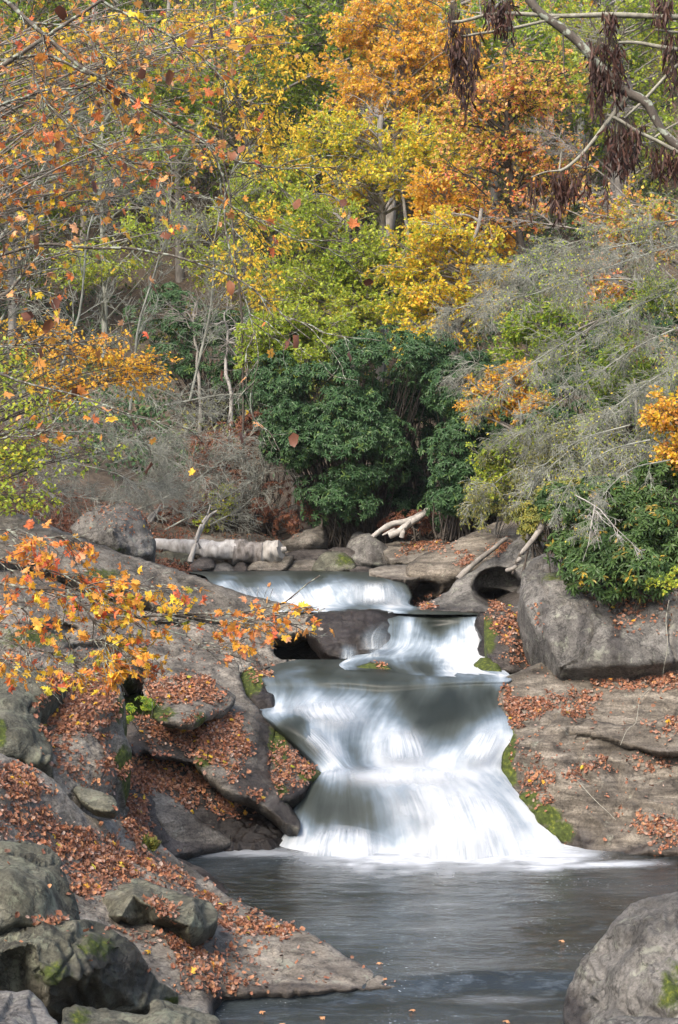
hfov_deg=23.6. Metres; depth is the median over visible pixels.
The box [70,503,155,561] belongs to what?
boulder
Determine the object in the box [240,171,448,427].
autumn tree
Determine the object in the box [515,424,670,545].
dead branch
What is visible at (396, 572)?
rock slab
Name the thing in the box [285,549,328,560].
boulder
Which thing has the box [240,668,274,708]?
mossy boulder
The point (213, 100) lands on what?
autumn tree
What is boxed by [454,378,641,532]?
dead tree
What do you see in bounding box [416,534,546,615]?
potholed rock
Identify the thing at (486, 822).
water veil
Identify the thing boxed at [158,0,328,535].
birch tree
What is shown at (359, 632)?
boulder
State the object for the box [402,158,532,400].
autumn tree
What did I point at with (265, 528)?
dead thicket
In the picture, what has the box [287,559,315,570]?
boulder
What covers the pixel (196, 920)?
rock
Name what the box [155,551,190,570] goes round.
boulder
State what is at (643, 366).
autumn tree
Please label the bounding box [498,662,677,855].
rock slab
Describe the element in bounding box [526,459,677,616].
rhododendron bush
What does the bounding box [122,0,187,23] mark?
bare tree
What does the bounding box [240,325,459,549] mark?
rhododendron bush
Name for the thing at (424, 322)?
bare tree
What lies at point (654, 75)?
autumn tree
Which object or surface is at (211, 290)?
bare saplings
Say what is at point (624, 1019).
stone
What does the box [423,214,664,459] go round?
dead tree
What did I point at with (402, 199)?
bare tree
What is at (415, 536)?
dead thicket
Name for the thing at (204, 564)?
boulder
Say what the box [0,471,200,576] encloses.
undergrowth
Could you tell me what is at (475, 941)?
pool water
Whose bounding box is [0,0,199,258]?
autumn tree
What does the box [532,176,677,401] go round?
autumn tree
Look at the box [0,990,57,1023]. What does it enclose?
boulder
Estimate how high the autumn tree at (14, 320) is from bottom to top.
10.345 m
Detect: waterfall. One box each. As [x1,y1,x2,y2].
[183,571,477,614]
[260,659,563,854]
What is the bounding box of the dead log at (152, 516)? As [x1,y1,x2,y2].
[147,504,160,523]
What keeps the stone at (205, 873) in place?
in the pool water
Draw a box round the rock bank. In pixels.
[0,753,395,1023]
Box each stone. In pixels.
[73,786,117,817]
[176,857,227,892]
[357,662,390,669]
[473,657,501,671]
[601,1015,677,1023]
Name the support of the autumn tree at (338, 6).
on the hillside
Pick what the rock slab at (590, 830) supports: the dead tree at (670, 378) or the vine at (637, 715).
the vine at (637, 715)
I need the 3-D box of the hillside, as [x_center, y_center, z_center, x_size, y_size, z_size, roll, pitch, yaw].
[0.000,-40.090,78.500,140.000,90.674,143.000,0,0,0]
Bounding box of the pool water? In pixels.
[183,844,677,1023]
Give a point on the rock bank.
(327, 959)
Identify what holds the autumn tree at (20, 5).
on the hillside
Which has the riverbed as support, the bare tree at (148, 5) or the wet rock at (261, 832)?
the wet rock at (261, 832)
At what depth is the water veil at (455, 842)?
18.70 m
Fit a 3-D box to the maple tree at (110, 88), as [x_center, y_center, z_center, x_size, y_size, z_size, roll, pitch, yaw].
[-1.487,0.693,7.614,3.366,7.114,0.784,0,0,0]
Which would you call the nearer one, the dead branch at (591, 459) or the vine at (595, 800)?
the vine at (595, 800)
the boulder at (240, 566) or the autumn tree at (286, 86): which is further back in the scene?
the autumn tree at (286, 86)
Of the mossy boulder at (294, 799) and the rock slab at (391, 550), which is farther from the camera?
the rock slab at (391, 550)
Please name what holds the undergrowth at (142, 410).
on the hillside
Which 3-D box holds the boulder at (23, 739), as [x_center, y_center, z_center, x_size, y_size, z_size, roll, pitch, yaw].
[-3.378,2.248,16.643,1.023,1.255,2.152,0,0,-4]
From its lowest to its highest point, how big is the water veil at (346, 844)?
0.364 m
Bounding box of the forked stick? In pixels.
[187,505,216,562]
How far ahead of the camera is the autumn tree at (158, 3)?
60.29 m
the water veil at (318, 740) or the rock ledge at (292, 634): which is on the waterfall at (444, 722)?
the water veil at (318, 740)
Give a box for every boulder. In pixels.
[0,665,65,778]
[0,840,79,934]
[0,919,178,1022]
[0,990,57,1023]
[61,999,219,1023]
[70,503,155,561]
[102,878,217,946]
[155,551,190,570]
[189,557,214,577]
[213,562,233,570]
[234,561,246,570]
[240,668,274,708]
[247,554,293,570]
[269,731,320,807]
[284,524,327,551]
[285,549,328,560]
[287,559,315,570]
[306,608,399,659]
[312,551,355,570]
[328,547,356,564]
[346,531,388,567]
[350,565,370,571]
[474,612,484,656]
[484,607,529,673]
[517,553,677,681]
[562,891,677,1023]
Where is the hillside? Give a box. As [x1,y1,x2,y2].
[0,0,677,580]
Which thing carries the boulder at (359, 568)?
on the riverbed
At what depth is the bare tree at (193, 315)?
40.98 m
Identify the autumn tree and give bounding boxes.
[0,0,91,162]
[0,0,133,246]
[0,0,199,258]
[0,21,37,194]
[0,44,170,359]
[0,309,182,422]
[0,332,127,523]
[2,16,217,378]
[44,0,232,224]
[49,0,292,282]
[117,0,398,317]
[143,0,277,23]
[178,134,328,313]
[184,0,379,241]
[195,5,368,202]
[231,0,364,199]
[231,289,385,533]
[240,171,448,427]
[243,0,452,257]
[284,95,495,398]
[293,0,468,120]
[307,0,527,324]
[350,0,596,185]
[359,203,519,485]
[374,0,618,263]
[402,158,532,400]
[452,357,554,484]
[464,465,565,537]
[473,272,643,422]
[508,0,677,216]
[532,0,677,344]
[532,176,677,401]
[566,274,677,458]
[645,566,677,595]
[654,4,677,75]
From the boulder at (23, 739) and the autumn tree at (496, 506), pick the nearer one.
the boulder at (23, 739)
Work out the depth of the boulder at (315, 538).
33.03 m
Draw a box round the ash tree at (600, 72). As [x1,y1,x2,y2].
[426,0,677,230]
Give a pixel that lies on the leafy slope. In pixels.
(225, 827)
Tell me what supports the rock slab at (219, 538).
on the riverbed
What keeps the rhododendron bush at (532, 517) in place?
on the riverbed
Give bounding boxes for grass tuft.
[139,833,160,851]
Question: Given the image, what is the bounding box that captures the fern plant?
[125,696,158,769]
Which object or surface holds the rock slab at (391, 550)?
on the riverbed
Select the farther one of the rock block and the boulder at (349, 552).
the boulder at (349, 552)
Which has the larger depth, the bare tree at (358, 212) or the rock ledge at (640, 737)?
the bare tree at (358, 212)
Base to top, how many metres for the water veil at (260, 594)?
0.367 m
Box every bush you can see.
[122,282,266,431]
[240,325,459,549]
[380,366,447,536]
[416,349,527,540]
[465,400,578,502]
[507,478,580,574]
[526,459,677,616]
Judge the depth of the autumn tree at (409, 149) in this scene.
42.33 m
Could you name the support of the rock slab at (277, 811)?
on the wet rock at (261, 832)
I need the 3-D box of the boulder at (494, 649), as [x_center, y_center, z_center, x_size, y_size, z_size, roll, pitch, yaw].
[2.547,2.061,23.800,0.882,1.256,1.799,0,0,0]
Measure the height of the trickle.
0.244 m
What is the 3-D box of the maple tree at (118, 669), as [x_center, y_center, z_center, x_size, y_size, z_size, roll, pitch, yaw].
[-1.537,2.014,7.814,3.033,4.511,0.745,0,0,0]
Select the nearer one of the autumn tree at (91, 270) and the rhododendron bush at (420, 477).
the rhododendron bush at (420, 477)
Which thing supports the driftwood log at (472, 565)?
on the rock slab at (436, 572)
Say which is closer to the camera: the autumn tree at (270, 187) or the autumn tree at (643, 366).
the autumn tree at (643, 366)
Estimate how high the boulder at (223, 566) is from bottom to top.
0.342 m
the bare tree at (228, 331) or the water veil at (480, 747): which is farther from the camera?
the bare tree at (228, 331)
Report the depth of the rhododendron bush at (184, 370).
41.82 m
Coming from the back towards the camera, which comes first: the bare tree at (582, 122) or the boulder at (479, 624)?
the bare tree at (582, 122)
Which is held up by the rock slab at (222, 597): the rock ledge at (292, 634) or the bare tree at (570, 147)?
the rock ledge at (292, 634)
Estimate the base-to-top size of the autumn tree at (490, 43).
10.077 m
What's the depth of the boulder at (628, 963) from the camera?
12.49 m
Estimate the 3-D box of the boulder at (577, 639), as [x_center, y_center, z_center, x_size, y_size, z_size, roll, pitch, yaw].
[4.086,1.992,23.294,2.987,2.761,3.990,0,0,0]
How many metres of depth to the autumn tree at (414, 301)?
35.77 m
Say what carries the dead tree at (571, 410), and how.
on the hillside
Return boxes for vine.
[577,780,615,819]
[620,688,649,744]
[662,600,668,680]
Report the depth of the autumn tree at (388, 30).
60.27 m
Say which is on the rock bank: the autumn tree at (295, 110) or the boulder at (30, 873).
the boulder at (30, 873)
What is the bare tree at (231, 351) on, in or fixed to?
on the hillside
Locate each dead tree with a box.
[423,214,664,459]
[454,187,677,529]
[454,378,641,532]
[481,300,677,482]
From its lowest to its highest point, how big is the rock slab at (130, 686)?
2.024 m
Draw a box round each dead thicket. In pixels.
[150,407,320,538]
[377,509,444,541]
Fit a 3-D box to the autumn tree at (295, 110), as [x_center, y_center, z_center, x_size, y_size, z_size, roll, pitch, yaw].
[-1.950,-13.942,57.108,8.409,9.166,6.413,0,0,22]
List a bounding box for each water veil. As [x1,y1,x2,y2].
[246,590,275,599]
[302,702,352,720]
[308,729,328,748]
[312,830,371,856]
[354,585,389,600]
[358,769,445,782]
[380,733,421,758]
[410,789,461,823]
[432,824,484,859]
[435,797,516,855]
[466,734,494,758]
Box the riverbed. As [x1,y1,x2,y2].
[114,507,608,760]
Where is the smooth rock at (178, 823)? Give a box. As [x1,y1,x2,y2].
[148,787,230,854]
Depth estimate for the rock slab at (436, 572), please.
28.13 m
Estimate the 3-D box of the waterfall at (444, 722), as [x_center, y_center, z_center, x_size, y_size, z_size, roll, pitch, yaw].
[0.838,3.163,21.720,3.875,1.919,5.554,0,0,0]
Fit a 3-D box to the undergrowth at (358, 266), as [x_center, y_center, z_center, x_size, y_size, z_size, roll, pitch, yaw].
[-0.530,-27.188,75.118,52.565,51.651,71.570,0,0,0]
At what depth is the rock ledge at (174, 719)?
19.92 m
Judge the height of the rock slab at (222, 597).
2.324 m
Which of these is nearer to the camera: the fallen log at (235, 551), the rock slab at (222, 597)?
the rock slab at (222, 597)
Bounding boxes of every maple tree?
[0,0,313,313]
[0,0,379,475]
[0,519,334,716]
[421,31,598,369]
[637,385,677,475]
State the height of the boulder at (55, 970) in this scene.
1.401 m
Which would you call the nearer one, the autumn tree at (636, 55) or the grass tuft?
the grass tuft
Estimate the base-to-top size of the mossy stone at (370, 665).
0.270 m
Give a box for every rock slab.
[0,509,306,647]
[0,569,294,695]
[162,650,300,835]
[179,532,288,565]
[369,564,419,590]
[383,539,453,564]
[406,520,522,602]
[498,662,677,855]
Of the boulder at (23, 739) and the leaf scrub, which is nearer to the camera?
the boulder at (23, 739)
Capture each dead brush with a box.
[0,332,267,535]
[138,376,302,539]
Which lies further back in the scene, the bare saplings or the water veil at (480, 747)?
the bare saplings
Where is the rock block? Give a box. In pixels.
[44,663,131,819]
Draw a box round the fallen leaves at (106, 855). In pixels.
[0,501,677,998]
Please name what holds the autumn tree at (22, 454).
on the hillside
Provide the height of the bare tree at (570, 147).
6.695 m
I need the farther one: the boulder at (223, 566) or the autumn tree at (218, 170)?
the autumn tree at (218, 170)
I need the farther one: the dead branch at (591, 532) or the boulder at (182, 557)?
the boulder at (182, 557)
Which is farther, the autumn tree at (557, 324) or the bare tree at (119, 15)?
the bare tree at (119, 15)
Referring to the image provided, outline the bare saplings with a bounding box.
[0,20,273,409]
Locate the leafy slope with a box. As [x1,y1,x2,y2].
[124,753,237,858]
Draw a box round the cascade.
[339,614,495,676]
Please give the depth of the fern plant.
19.56 m
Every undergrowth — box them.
[0,0,677,453]
[0,0,677,489]
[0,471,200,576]
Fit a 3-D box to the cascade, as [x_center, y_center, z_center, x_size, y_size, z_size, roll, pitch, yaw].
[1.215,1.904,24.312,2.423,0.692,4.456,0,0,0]
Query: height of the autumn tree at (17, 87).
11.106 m
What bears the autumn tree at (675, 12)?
on the hillside
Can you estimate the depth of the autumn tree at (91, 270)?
45.29 m
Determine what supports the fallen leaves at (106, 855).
on the riverbed
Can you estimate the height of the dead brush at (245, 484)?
4.090 m
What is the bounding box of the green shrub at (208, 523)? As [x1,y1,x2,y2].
[190,482,240,531]
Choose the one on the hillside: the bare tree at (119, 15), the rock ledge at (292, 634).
the bare tree at (119, 15)
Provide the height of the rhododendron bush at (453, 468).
3.806 m
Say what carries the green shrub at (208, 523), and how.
on the hillside
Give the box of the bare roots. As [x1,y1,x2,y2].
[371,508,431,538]
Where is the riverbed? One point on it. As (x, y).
(301, 650)
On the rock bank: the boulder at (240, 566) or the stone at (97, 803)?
the stone at (97, 803)
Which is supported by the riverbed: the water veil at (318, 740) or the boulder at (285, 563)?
the boulder at (285, 563)
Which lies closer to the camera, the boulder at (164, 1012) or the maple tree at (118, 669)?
the maple tree at (118, 669)
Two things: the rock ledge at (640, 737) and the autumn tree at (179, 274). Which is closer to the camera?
the rock ledge at (640, 737)
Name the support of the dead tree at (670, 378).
on the hillside
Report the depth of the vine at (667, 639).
20.74 m
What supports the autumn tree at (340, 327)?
on the hillside
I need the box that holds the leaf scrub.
[0,418,94,457]
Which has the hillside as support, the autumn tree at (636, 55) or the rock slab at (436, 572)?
the autumn tree at (636, 55)
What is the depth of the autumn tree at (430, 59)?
46.32 m
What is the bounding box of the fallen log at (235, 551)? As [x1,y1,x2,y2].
[155,538,286,564]
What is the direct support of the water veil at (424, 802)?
on the waterfall at (444, 722)
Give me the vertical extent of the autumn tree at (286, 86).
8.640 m
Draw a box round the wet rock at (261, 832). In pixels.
[224,804,283,851]
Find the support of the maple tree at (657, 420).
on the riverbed
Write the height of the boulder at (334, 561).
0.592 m
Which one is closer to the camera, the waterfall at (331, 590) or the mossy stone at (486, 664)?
the mossy stone at (486, 664)
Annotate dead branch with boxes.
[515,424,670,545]
[575,495,643,561]
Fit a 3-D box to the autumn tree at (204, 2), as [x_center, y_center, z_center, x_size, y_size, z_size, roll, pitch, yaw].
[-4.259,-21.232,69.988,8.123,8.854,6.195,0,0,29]
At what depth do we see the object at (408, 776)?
19.88 m
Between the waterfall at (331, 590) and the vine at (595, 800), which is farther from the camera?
the waterfall at (331, 590)
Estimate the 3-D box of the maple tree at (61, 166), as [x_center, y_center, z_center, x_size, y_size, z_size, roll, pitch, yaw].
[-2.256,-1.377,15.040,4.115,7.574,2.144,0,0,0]
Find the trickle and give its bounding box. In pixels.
[345,650,351,658]
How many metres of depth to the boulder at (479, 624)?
24.20 m
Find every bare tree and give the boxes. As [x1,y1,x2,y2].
[71,0,177,64]
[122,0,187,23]
[152,284,211,433]
[197,288,255,437]
[206,318,260,449]
[329,164,375,367]
[345,90,395,370]
[374,160,431,362]
[405,115,435,383]
[465,0,677,281]
[515,0,638,167]
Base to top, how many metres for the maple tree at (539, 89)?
10.044 m
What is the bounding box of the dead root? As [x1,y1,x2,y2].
[505,521,546,571]
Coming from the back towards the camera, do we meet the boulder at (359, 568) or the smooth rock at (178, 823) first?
the boulder at (359, 568)
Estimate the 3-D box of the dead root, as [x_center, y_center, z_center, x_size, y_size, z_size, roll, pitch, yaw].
[3.087,0.431,25.598,1.036,1.028,0.319,0,0,-40]
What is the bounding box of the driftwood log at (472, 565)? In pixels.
[456,537,507,579]
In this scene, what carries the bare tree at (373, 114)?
on the hillside
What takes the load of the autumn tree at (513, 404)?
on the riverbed
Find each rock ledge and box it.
[126,717,194,765]
[143,667,235,729]
[276,612,322,643]
[569,716,677,756]
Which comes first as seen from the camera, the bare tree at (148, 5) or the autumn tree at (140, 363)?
the autumn tree at (140, 363)
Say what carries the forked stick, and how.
on the fallen log at (235, 551)
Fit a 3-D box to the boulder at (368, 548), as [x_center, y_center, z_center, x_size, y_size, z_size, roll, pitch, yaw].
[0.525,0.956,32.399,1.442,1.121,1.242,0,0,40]
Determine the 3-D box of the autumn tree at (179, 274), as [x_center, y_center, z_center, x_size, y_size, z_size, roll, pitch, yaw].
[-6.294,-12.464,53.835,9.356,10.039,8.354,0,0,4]
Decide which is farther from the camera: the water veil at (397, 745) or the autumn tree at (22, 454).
the autumn tree at (22, 454)
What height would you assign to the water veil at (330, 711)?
0.445 m
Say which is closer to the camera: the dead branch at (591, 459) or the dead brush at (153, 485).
the dead branch at (591, 459)
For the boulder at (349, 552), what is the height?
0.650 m
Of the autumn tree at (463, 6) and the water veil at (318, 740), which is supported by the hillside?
the autumn tree at (463, 6)

